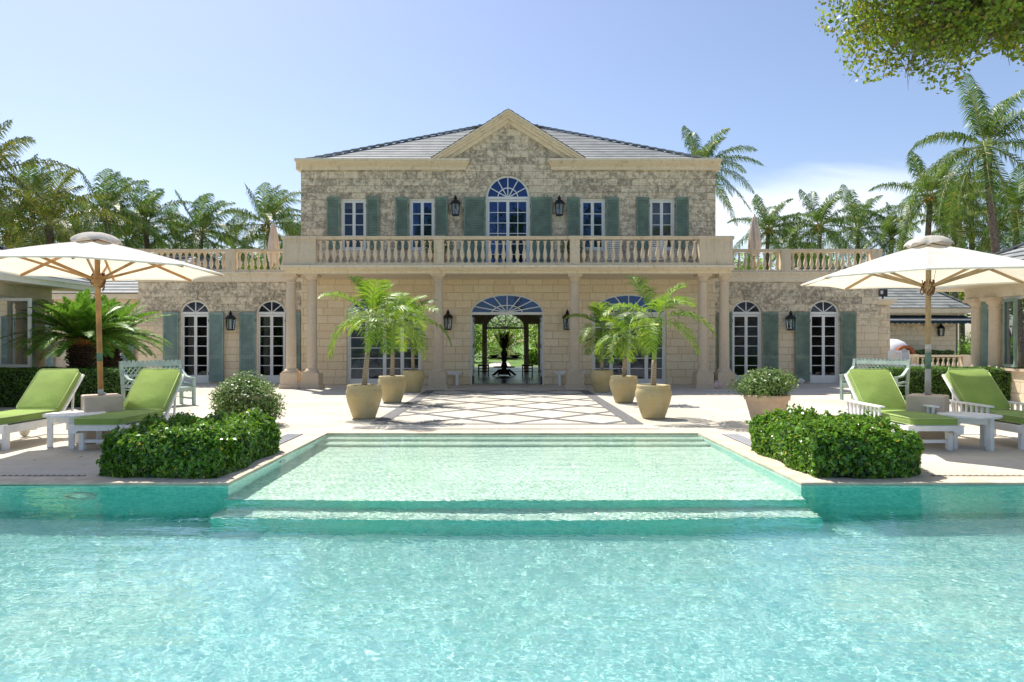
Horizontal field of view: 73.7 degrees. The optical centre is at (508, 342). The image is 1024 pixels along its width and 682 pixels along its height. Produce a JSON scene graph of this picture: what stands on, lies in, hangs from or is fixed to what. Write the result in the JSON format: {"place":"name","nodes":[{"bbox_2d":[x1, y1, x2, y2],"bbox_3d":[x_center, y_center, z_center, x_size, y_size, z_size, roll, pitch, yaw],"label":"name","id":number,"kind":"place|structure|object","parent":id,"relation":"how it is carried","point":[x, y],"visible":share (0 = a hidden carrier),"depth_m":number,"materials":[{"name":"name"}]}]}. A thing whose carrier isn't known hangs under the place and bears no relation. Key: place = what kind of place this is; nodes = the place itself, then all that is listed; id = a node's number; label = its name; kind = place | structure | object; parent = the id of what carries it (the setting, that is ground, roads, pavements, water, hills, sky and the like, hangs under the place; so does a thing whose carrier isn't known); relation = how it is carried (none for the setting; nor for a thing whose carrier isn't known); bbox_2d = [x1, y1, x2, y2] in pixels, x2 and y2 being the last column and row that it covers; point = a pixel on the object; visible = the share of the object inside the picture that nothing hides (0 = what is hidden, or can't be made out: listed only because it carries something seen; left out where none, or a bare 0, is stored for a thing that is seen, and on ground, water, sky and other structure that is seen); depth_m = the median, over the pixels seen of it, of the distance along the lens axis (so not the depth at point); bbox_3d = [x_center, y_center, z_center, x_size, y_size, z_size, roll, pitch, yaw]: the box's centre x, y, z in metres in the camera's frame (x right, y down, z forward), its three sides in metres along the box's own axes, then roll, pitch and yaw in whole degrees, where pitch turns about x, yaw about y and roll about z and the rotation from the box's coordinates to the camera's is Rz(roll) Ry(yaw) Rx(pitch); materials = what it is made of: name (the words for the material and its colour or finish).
{"place":"outdoors","nodes":[
{"label":"outdoors","id":0,"kind":"place"},
{"bbox_2d":[163,248,222,269],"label":"garden house","id":1,"kind":"structure","parent":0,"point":[207,260],"depth_m":39.34,"materials":[{"name":"stone"}]},
{"bbox_2d":[474,367,537,371],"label":"loggia floor","id":2,"kind":"structure","parent":0,"point":[515,369],"depth_m":36.78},
{"bbox_2d":[0,434,1023,681],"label":"pool water","id":3,"kind":"structure","parent":0,"point":[508,558],"depth_m":4.52,"materials":[{"name":"liquid"}]},
{"bbox_2d":[0,383,1023,475],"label":"terrace","id":4,"kind":"structure","parent":0,"point":[326,407],"depth_m":13.40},
{"bbox_2d":[0,196,75,248],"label":"coconut palm","id":5,"kind":"object","parent":4,"relation":"on","point":[5,232],"visible":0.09,"depth_m":35.84,"materials":[{"name":"green plant"}]},
{"bbox_2d":[0,118,82,246],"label":"coconut palm","id":6,"kind":"object","parent":4,"relation":"on","point":[4,157],"visible":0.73,"depth_m":30.25,"materials":[{"name":"green plant"}]},
{"bbox_2d":[0,369,84,449],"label":"sun lounger","id":7,"kind":"object","parent":4,"relation":"on","point":[50,390],"visible":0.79,"depth_m":10.65,"materials":[{"name":"fabric"}]},
{"bbox_2d":[0,154,87,242],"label":"coconut palm","id":8,"kind":"object","parent":4,"relation":"on","point":[33,175],"visible":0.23,"depth_m":37.50,"materials":[{"name":"green plant"}]},
{"bbox_2d":[0,245,103,371],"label":"pavilion","id":9,"kind":"structure","parent":4,"relation":"on","point":[22,292],"depth_m":17.13,"materials":[{"name":"white paint"}]},
{"bbox_2d":[0,296,12,367],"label":"window","id":10,"kind":"structure","parent":9,"relation":"in","point":[9,303],"depth_m":16.88,"materials":[{"name":"white paint"}]},
{"bbox_2d":[0,164,133,293],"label":"coconut palm","id":11,"kind":"object","parent":4,"relation":"on","point":[45,213],"visible":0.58,"depth_m":30.67,"materials":[{"name":"green plant"}]},
{"bbox_2d":[0,366,145,406],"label":"clipped hedge","id":12,"kind":"object","parent":4,"relation":"on","point":[15,383],"visible":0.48,"depth_m":15.72,"materials":[{"name":"green plant"}]},
{"bbox_2d":[42,411,105,448],"bbox_3d":[-6.260,1.264,9.860,0.774,0.472,0.780,0,0,-25],"label":"side table","id":13,"kind":"object","parent":4,"relation":"on","point":[68,417],"visible":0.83,"depth_m":9.69,"materials":[{"name":"white wood"}]},
{"bbox_2d":[0,287,156,367],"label":"cycad","id":14,"kind":"object","parent":4,"relation":"on","point":[75,320],"visible":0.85,"depth_m":16.81,"materials":[{"name":"green plant"}]},
{"bbox_2d":[0,256,202,371],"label":"garden range","id":15,"kind":"structure","parent":4,"relation":"on","point":[123,292],"depth_m":26.46,"materials":[{"name":"stone"}]},
{"bbox_2d":[81,392,122,443],"bbox_3d":[-6.160,1.133,10.350,0.500,0.735,0.500,0,0,-38],"label":"umbrella base","id":16,"kind":"object","parent":4,"relation":"on","point":[111,402],"visible":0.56,"depth_m":10.15,"materials":[{"name":"stone"}]},
{"bbox_2d":[0,232,224,394],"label":"garden umbrella","id":17,"kind":"object","parent":16,"relation":"in","point":[98,259],"visible":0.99,"depth_m":10.07,"materials":[{"name":"fabric"}]},
{"bbox_2d":[41,166,176,255],"bbox_3d":[-21.717,-4.059,37.119,6.486,11.151,6.250,0,0,0],"label":"coconut palm","id":18,"kind":"object","parent":4,"relation":"on","point":[108,203],"visible":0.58,"depth_m":36.64,"materials":[{"name":"green plant"}]},
{"bbox_2d":[46,293,172,371],"bbox_3d":[-11.360,0.056,19.397,3.474,2.888,3.347,0,0,0],"label":"cycad","id":19,"kind":"object","parent":4,"relation":"on","point":[108,361],"visible":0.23,"depth_m":19.32,"materials":[{"name":"green plant"}]},
{"bbox_2d":[67,369,186,449],"bbox_3d":[-5.640,0.966,10.270,0.834,1.069,1.920,0,0,0],"label":"sun lounger","id":20,"kind":"object","parent":4,"relation":"on","point":[152,391],"visible":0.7,"depth_m":10.59,"materials":[{"name":"fabric"}]},
{"bbox_2d":[97,173,197,255],"bbox_3d":[-20.907,-4.101,40.022,6.144,11.225,5.613,0,0,0],"label":"coconut palm","id":21,"kind":"object","parent":4,"relation":"on","point":[150,201],"visible":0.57,"depth_m":39.67,"materials":[{"name":"green plant"}]},
{"bbox_2d":[119,360,195,404],"bbox_3d":[-8.140,0.963,15.882,0.705,1.075,1.455,0,0,33],"label":"lattice bench","id":22,"kind":"object","parent":4,"relation":"on","point":[147,363],"visible":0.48,"depth_m":16.05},
{"bbox_2d":[96,405,281,478],"bbox_3d":[-3.922,1.176,8.491,1.659,0.706,2.238,0,0,0],"label":"shrub hedge","id":23,"kind":"object","parent":4,"relation":"on","point":[217,444],"visible":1,"depth_m":7.61,"materials":[{"name":"green plant"}]},
{"bbox_2d":[146,190,256,268],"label":"coconut palm","id":24,"kind":"object","parent":4,"relation":"on","point":[198,238],"visible":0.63,"depth_m":40.56,"materials":[{"name":"green plant"}]},
{"bbox_2d":[135,249,300,382],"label":"house wing","id":25,"kind":"structure","parent":4,"relation":"on","point":[207,347],"depth_m":24.90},
{"bbox_2d":[181,300,208,382],"bbox_3d":[-11.450,-0.015,25.019,1.060,3.030,0.102,0,0,0],"label":"window","id":26,"kind":"structure","parent":25,"relation":"in","point":[199,378],"depth_m":25.00,"materials":[{"name":"white paint"}]},
{"bbox_2d":[257,300,284,382],"bbox_3d":[-8.665,-0.015,25.019,1.070,3.030,0.102,0,0,0],"label":"window","id":27,"kind":"structure","parent":25,"relation":"in","point":[272,378],"depth_m":25.00,"materials":[{"name":"white paint"}]},
{"bbox_2d":[267,221,279,269],"bbox_3d":[-9.280,-3.655,27.000,0.593,2.250,0.593,0,0,0],"label":"folded umbrella","id":28,"kind":"object","parent":25,"relation":"on","point":[273,241],"visible":0.59,"depth_m":26.87,"materials":[{"name":"fabric"}]},
{"bbox_2d":[227,393,272,412],"bbox_3d":[-4.640,1.220,12.250,0.797,0.560,0.797,0,0,0],"label":"planter pot","id":29,"kind":"object","parent":4,"relation":"on","point":[255,397],"visible":0.2,"depth_m":11.93,"materials":[{"name":"ceramic"}]},
{"bbox_2d":[208,369,286,424],"bbox_3d":[-4.657,0.989,12.290,1.351,1.027,1.381,0,0,0],"label":"planter shrub","id":30,"kind":"object","parent":29,"relation":"in","point":[239,386],"visible":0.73,"depth_m":11.96,"materials":[{"name":"green plant"}]},
{"bbox_2d":[213,182,300,269],"bbox_3d":[-13.900,-4.028,39.619,6.419,11.087,6.356,0,0,0],"label":"coconut palm","id":31,"kind":"object","parent":4,"relation":"on","point":[269,211],"visible":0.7,"depth_m":39.46,"materials":[{"name":"green plant"}]},
{"bbox_2d":[346,384,381,418],"bbox_3d":[-2.840,1.170,13.450,0.709,0.660,0.709,0,0,0],"label":"glazed pot","id":32,"kind":"object","parent":4,"relation":"on","point":[363,402],"visible":0.98,"depth_m":13.20,"materials":[{"name":"ceramic"}]},
{"bbox_2d":[318,275,429,385],"bbox_3d":[-2.725,-0.206,13.506,2.013,2.279,2.033,0,0,-42],"label":"potted palm","id":33,"kind":"object","parent":32,"relation":"in","point":[375,300],"visible":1,"depth_m":13.30,"materials":[{"name":"green plant"}]},
{"bbox_2d":[378,375,406,402],"bbox_3d":[-2.880,1.170,16.950,0.709,0.660,0.709,0,0,0],"label":"glazed pot","id":34,"kind":"object","parent":4,"relation":"on","point":[393,389],"visible":0.92,"depth_m":16.69,"materials":[{"name":"ceramic"}]},
{"bbox_2d":[348,289,432,376],"bbox_3d":[-2.920,-0.212,16.891,2.197,2.285,2.271,0,0,0],"label":"potted palm","id":35,"kind":"object","parent":34,"relation":"in","point":[399,314],"visible":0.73,"depth_m":16.94,"materials":[{"name":"green plant"}]},
{"bbox_2d":[401,370,424,392],"bbox_3d":[-2.850,1.170,20.450,0.709,0.660,0.709,0,0,0],"label":"glazed pot","id":36,"kind":"object","parent":4,"relation":"on","point":[415,380],"visible":0.83,"depth_m":20.19,"materials":[{"name":"ceramic"}]},
{"bbox_2d":[381,292,451,370],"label":"potted palm","id":37,"kind":"object","parent":36,"relation":"in","point":[420,309],"visible":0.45,"depth_m":20.28,"materials":[{"name":"green plant"}]},
{"bbox_2d":[370,390,642,423],"bbox_3d":[-0.040,1.494,16.470,5.320,0.005,9.460,0,0,0],"label":"paving pattern","id":38,"kind":"object","parent":4,"relation":"on","point":[616,411],"visible":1,"depth_m":14.87},
{"bbox_2d":[278,108,736,388],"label":"house","id":39,"kind":"structure","parent":4,"relation":"on","point":[507,177],"depth_m":24.00,"materials":[{"name":"stone"}]},
{"bbox_2d":[339,199,366,249],"bbox_3d":[-5.445,-4.145,24.075,0.970,1.830,0.190,0,0,0],"label":"window","id":40,"kind":"structure","parent":39,"relation":"in","point":[343,201],"depth_m":24.10,"materials":[{"name":"white paint"}]},
{"bbox_2d":[347,294,420,384],"bbox_3d":[-4.370,-0.100,24.139,2.620,3.200,0.102,0,0,0],"label":"window","id":41,"kind":"structure","parent":39,"relation":"in","point":[349,381],"depth_m":24.12,"materials":[{"name":"white paint"}]},
{"bbox_2d":[410,199,434,249],"bbox_3d":[-3.035,-4.145,24.075,0.970,1.830,0.190,0,0,0],"label":"window","id":42,"kind":"structure","parent":39,"relation":"in","point":[422,211],"depth_m":24.12,"materials":[{"name":"white paint"}]},
{"bbox_2d":[487,357,521,375],"bbox_3d":[-0.180,1.070,30.000,1.555,0.800,1.555,0,0,0],"label":"hall table","id":43,"kind":"object","parent":39,"relation":"in","point":[504,370],"visible":1,"depth_m":29.81,"materials":[{"name":"brown wood"}]},
{"bbox_2d":[493,329,516,356],"bbox_3d":[-0.190,0.028,29.979,1.281,1.283,0.946,0,0,40],"label":"hall vase","id":44,"kind":"object","parent":43,"relation":"on","point":[504,338],"visible":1,"depth_m":29.90,"materials":[{"name":"black ceramic"}]},
{"bbox_2d":[486,176,529,262],"bbox_3d":[-0.015,-4.170,24.119,1.550,3.400,0.102,0,0,0],"label":"window","id":45,"kind":"structure","parent":39,"relation":"in","point":[507,197],"depth_m":24.12,"materials":[{"name":"glass"}]},
{"bbox_2d":[580,199,604,249],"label":"window","id":46,"kind":"structure","parent":39,"relation":"in","point":[592,211],"depth_m":24.12,"materials":[{"name":"white paint"}]},
{"bbox_2d":[592,294,665,383],"bbox_3d":[4.255,-0.100,24.139,2.610,3.200,0.102,0,0,0],"label":"window","id":47,"kind":"structure","parent":39,"relation":"in","point":[627,298],"depth_m":24.12,"materials":[{"name":"white paint"}]},
{"bbox_2d":[648,199,675,249],"bbox_3d":[5.410,-4.145,24.075,0.960,1.830,0.190,0,0,0],"label":"window","id":48,"kind":"structure","parent":39,"relation":"in","point":[661,201],"depth_m":24.10,"materials":[{"name":"white paint"}]},
{"bbox_2d":[0,430,1023,484],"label":"pool coping","id":49,"kind":"object","parent":4,"relation":"on","point":[733,445],"visible":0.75,"depth_m":7.60,"materials":[{"name":"stone"}]},
{"bbox_2d":[590,370,613,392],"bbox_3d":[2.800,1.170,20.450,0.709,0.660,0.709,0,0,0],"label":"glazed pot","id":50,"kind":"object","parent":4,"relation":"on","point":[600,380],"visible":0.89,"depth_m":20.19,"materials":[{"name":"ceramic"}]},
{"bbox_2d":[564,301,641,370],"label":"potted palm","id":51,"kind":"object","parent":50,"relation":"in","point":[596,308],"visible":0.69,"depth_m":20.32,"materials":[{"name":"green plant"}]},
{"bbox_2d":[609,375,637,402],"bbox_3d":[2.870,1.170,16.950,0.709,0.660,0.709,0,0,0],"label":"glazed pot","id":52,"kind":"object","parent":4,"relation":"on","point":[623,389],"visible":0.97,"depth_m":16.69,"materials":[{"name":"ceramic"}]},
{"bbox_2d":[594,311,660,376],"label":"potted palm","id":53,"kind":"object","parent":52,"relation":"in","point":[622,325],"visible":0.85,"depth_m":16.88,"materials":[{"name":"green plant"}]},
{"bbox_2d":[635,384,671,418],"bbox_3d":[2.860,1.170,13.450,0.709,0.660,0.709,0,0,0],"label":"glazed pot","id":54,"kind":"object","parent":4,"relation":"on","point":[653,402],"visible":1,"depth_m":13.20,"materials":[{"name":"ceramic"}]},
{"bbox_2d":[600,275,717,385],"bbox_3d":[2.898,-0.224,13.417,2.233,2.309,2.003,0,0,0],"label":"potted palm","id":55,"kind":"object","parent":54,"relation":"in","point":[659,305],"visible":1,"depth_m":13.33,"materials":[{"name":"green plant"}]},
{"bbox_2d":[681,124,763,226],"bbox_3d":[10.794,-5.295,38.220,6.080,13.609,5.864,0,0,0],"label":"coconut palm","id":56,"kind":"object","parent":4,"relation":"on","point":[712,146],"visible":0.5,"depth_m":37.63,"materials":[{"name":"green plant"}]},
{"bbox_2d":[722,433,751,446],"bbox_3d":[3.600,1.497,9.900,0.260,0.026,2.400,0,0,0],"label":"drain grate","id":57,"kind":"object","parent":4,"relation":"on","point":[741,439],"visible":0.42,"depth_m":10.55,"materials":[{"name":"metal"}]},
{"bbox_2d":[743,393,790,419],"bbox_3d":[4.640,1.220,12.250,0.797,0.560,0.797,0,0,0],"label":"planter pot","id":58,"kind":"object","parent":4,"relation":"on","point":[756,405],"visible":0.51,"depth_m":11.97,"materials":[{"name":"ceramic"}]},
{"bbox_2d":[727,366,799,398],"bbox_3d":[4.574,0.794,12.239,1.130,0.723,1.063,0,0,-18],"label":"planter shrub","id":59,"kind":"object","parent":58,"relation":"in","point":[761,382],"visible":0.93,"depth_m":12.05,"materials":[{"name":"green plant"}]},
{"bbox_2d":[715,249,882,382],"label":"house wing","id":60,"kind":"structure","parent":4,"relation":"on","point":[831,336],"depth_m":24.90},
{"bbox_2d":[732,300,760,382],"bbox_3d":[8.710,-0.015,25.019,1.080,3.030,0.102,0,0,0],"label":"french door","id":61,"kind":"structure","parent":60,"relation":"in","point":[745,326],"depth_m":25.00,"materials":[{"name":"white paint"}]},
{"bbox_2d":[748,214,760,269],"bbox_3d":[9.740,-3.805,27.000,0.593,2.550,0.593,0,0,0],"label":"folded umbrella","id":62,"kind":"object","parent":60,"relation":"on","point":[754,240],"visible":0.67,"depth_m":26.87,"materials":[{"name":"fabric"}]},
{"bbox_2d":[810,300,837,382],"bbox_3d":[11.540,-0.015,25.019,1.080,3.030,0.102,0,0,0],"label":"french door","id":63,"kind":"structure","parent":60,"relation":"in","point":[822,378],"depth_m":25.00,"materials":[{"name":"white paint"}]},
{"bbox_2d":[746,403,924,478],"bbox_3d":[4.038,1.181,8.505,1.564,0.690,2.257,0,0,0],"label":"shrub hedge","id":64,"kind":"object","parent":4,"relation":"on","point":[811,442],"visible":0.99,"depth_m":7.62,"materials":[{"name":"green plant"}]},
{"bbox_2d":[839,358,910,400],"bbox_3d":[9.317,0.963,17.378,0.705,1.075,1.455,0,0,-33],"label":"lattice bench","id":65,"kind":"object","parent":4,"relation":"on","point":[873,361],"visible":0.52,"depth_m":17.48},
{"bbox_2d":[794,267,970,365],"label":"service house","id":66,"kind":"structure","parent":4,"relation":"on","point":[907,317],"depth_m":36.00,"materials":[{"name":"stone"}]},
{"bbox_2d":[842,369,964,449],"bbox_3d":[5.830,0.966,10.240,0.875,1.069,1.920,0,0,0],"label":"sun lounger","id":67,"kind":"object","parent":4,"relation":"on","point":[876,392],"visible":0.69,"depth_m":10.52,"materials":[{"name":"fabric"}]},
{"bbox_2d":[890,339,918,363],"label":"oven dome","id":68,"kind":"structure","parent":4,"relation":"on","point":[896,344],"depth_m":33.56,"materials":[{"name":"white concrete"}]},
{"bbox_2d":[814,0,1023,93],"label":"overhanging tree","id":69,"kind":"object","parent":4,"relation":"on","point":[942,27],"visible":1,"depth_m":7.63,"materials":[{"name":"green plant"}]},
{"bbox_2d":[906,392,948,443],"bbox_3d":[6.360,1.133,10.350,0.500,0.735,0.500,0,0,40],"label":"umbrella base","id":70,"kind":"object","parent":4,"relation":"on","point":[916,402],"visible":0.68,"depth_m":10.15,"materials":[{"name":"stone"}]},
{"bbox_2d":[801,235,1023,394],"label":"garden umbrella","id":71,"kind":"object","parent":70,"relation":"in","point":[928,265],"visible":0.99,"depth_m":10.11,"materials":[{"name":"fabric"}]},
{"bbox_2d":[891,355,970,366],"bbox_3d":[18.750,1.060,33.000,7.100,0.880,0.280,0,0,0],"label":"stone balustrade","id":72,"kind":"object","parent":4,"relation":"on","point":[964,360],"visible":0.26,"depth_m":32.91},
{"bbox_2d":[915,349,954,366],"bbox_3d":[19.001,0.930,34.698,7.201,1.199,0.818,0,0,0],"label":"clipped hedge","id":73,"kind":"object","parent":4,"relation":"on","point":[934,352],"visible":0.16,"depth_m":34.41,"materials":[{"name":"green plant"}]},
{"bbox_2d":[868,151,1010,251],"bbox_3d":[23.455,-4.631,38.252,6.580,12.281,6.207,0,0,0],"label":"coconut palm","id":74,"kind":"object","parent":4,"relation":"on","point":[929,200],"visible":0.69,"depth_m":37.83,"materials":[{"name":"green plant"}]},
{"bbox_2d":[867,365,1023,402],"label":"clipped hedge","id":75,"kind":"object","parent":4,"relation":"on","point":[1002,378],"visible":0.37,"depth_m":16.89,"materials":[{"name":"green plant"}]},
{"bbox_2d":[908,73,1023,363],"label":"coconut palm","id":76,"kind":"object","parent":4,"relation":"on","point":[991,126],"visible":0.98,"depth_m":32.88,"materials":[{"name":"green plant"}]},
{"bbox_2d":[937,411,1002,450],"bbox_3d":[6.560,1.264,9.720,0.774,0.472,0.780,0,0,-20],"label":"side table","id":77,"kind":"object","parent":4,"relation":"on","point":[985,421],"visible":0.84,"depth_m":9.54,"materials":[{"name":"white wood"}]},
{"bbox_2d":[918,242,1023,405],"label":"pavilion","id":78,"kind":"structure","parent":4,"relation":"on","point":[989,338],"depth_m":17.14,"materials":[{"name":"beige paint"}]},
{"bbox_2d":[1004,295,1023,367],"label":"window","id":79,"kind":"structure","parent":78,"relation":"in","point":[1021,296],"depth_m":16.88,"materials":[{"name":"white paint"}]},
{"bbox_2d":[942,369,1023,449],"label":"sun lounger","id":80,"kind":"object","parent":4,"relation":"on","point":[976,390],"visible":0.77,"depth_m":10.67,"materials":[{"name":"fabric"}]},
{"bbox_2d":[0,0,1023,342],"label":"sky","id":81,"kind":"structure","parent":0,"point":[192,98],"materials":[{"name":"blue"}]},
{"bbox_2d":[256,434,769,470],"bbox_3d":[0.000,2.200,3.615,24.000,1.360,15.230,0,0,0],"label":"pool basin","id":82,"kind":"object","parent":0,"point":[506,434],"visible":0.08,"depth_m":11.23,"materials":[{"name":"tile"}]},
{"bbox_2d":[474,343,970,366],"bbox_3d":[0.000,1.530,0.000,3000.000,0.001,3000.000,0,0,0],"label":"ground","id":83,"kind":"structure","parent":0,"point":[517,362],"depth_m":56.66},
{"bbox_2d":[29,199,126,241],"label":"coconut palm","id":84,"kind":"object","parent":83,"relation":"on","point":[79,221],"visible":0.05,"depth_m":41.45,"materials":[{"name":"green plant"}]},
{"bbox_2d":[67,199,179,254],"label":"coconut palm","id":85,"kind":"object","parent":83,"relation":"on","point":[130,232],"visible":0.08,"depth_m":43.67,"materials":[{"name":"green plant"}]},
{"bbox_2d":[142,204,225,252],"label":"coconut palm","id":86,"kind":"object","parent":83,"relation":"on","point":[177,238],"visible":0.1,"depth_m":45.62,"materials":[{"name":"green plant"}]},
{"bbox_2d":[196,218,266,269],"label":"coconut palm","id":87,"kind":"object","parent":83,"relation":"on","point":[236,235],"visible":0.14,"depth_m":47.80,"materials":[{"name":"green plant"}]},
{"bbox_2d":[249,207,300,269],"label":"coconut palm","id":88,"kind":"object","parent":83,"relation":"on","point":[299,223],"visible":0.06,"depth_m":43.62,"materials":[{"name":"green plant"}]},
{"bbox_2d":[474,316,506,362],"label":"garden tree","id":89,"kind":"object","parent":83,"relation":"on","point":[477,330],"visible":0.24,"depth_m":50.92,"materials":[{"name":"green plant"}]},
{"bbox_2d":[474,325,534,359],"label":"coconut palm","id":90,"kind":"object","parent":83,"relation":"on","point":[515,343],"visible":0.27,"depth_m":59.72,"materials":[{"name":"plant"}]},
{"bbox_2d":[475,315,536,357],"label":"garden tree","id":91,"kind":"object","parent":83,"relation":"on","point":[509,319],"visible":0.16,"depth_m":65.41,"materials":[{"name":"green plant"}]},
{"bbox_2d":[502,317,537,350],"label":"garden tree","id":92,"kind":"object","parent":83,"relation":"on","point":[532,336],"visible":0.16,"depth_m":54.99,"materials":[{"name":"green plant"}]},
{"bbox_2d":[727,194,816,269],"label":"coconut palm","id":93,"kind":"object","parent":83,"relation":"on","point":[767,234],"visible":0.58,"depth_m":49.61,"materials":[{"name":"green plant"}]},
{"bbox_2d":[760,214,827,268],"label":"coconut palm","id":94,"kind":"object","parent":83,"relation":"on","point":[764,243],"visible":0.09,"depth_m":57.54,"materials":[{"name":"green plant"}]},
{"bbox_2d":[769,189,874,266],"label":"coconut palm","id":95,"kind":"object","parent":83,"relation":"on","point":[820,217],"visible":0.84,"depth_m":47.55,"materials":[{"name":"green plant"}]},
{"bbox_2d":[813,184,918,266],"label":"coconut palm","id":96,"kind":"object","parent":83,"relation":"on","point":[859,212],"visible":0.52,"depth_m":51.33,"materials":[{"name":"green plant"}]},
{"bbox_2d":[848,202,920,264],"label":"coconut palm","id":97,"kind":"object","parent":83,"relation":"on","point":[893,240],"visible":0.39,"depth_m":49.60,"materials":[{"name":"green plant"}]},
{"bbox_2d":[890,186,1019,366],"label":"coconut palm","id":98,"kind":"object","parent":83,"relation":"on","point":[965,230],"visible":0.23,"depth_m":41.45,"materials":[{"name":"green plant"}]},
{"bbox_2d":[924,181,985,353],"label":"coconut palm","id":99,"kind":"object","parent":83,"relation":"on","point":[961,332],"visible":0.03,"depth_m":53.91,"materials":[{"name":"green plant"}]},
{"bbox_2d":[924,170,1009,250],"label":"coconut palm","id":100,"kind":"object","parent":83,"relation":"on","point":[975,218],"visible":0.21,"depth_m":49.66,"materials":[{"name":"green plant"}]},
{"bbox_2d":[958,332,1012,355],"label":"garden shrub","id":101,"kind":"object","parent":83,"relation":"on","point":[964,344],"visible":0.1,"depth_m":43.95,"materials":[{"name":"green plant"}]},
{"bbox_2d":[956,163,1023,366],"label":"coconut palm","id":102,"kind":"object","parent":83,"relation":"on","point":[1019,229],"visible":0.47,"depth_m":39.90,"materials":[{"name":"green plant"}]},
{"bbox_2d":[958,198,1023,252],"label":"coconut palm","id":103,"kind":"object","parent":83,"relation":"on","point":[1005,241],"visible":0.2,"depth_m":49.29,"materials":[{"name":"green plant"}]},
{"bbox_2d":[958,292,1023,363],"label":"garden tree","id":104,"kind":"object","parent":83,"relation":"on","point":[1010,307],"visible":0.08,"depth_m":46.16,"materials":[{"name":"green plant"}]},
{"bbox_2d":[878,299,896,365],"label":"return wall","id":105,"kind":"structure","parent":0,"point":[884,326],"depth_m":27.00,"materials":[{"name":"stone"}]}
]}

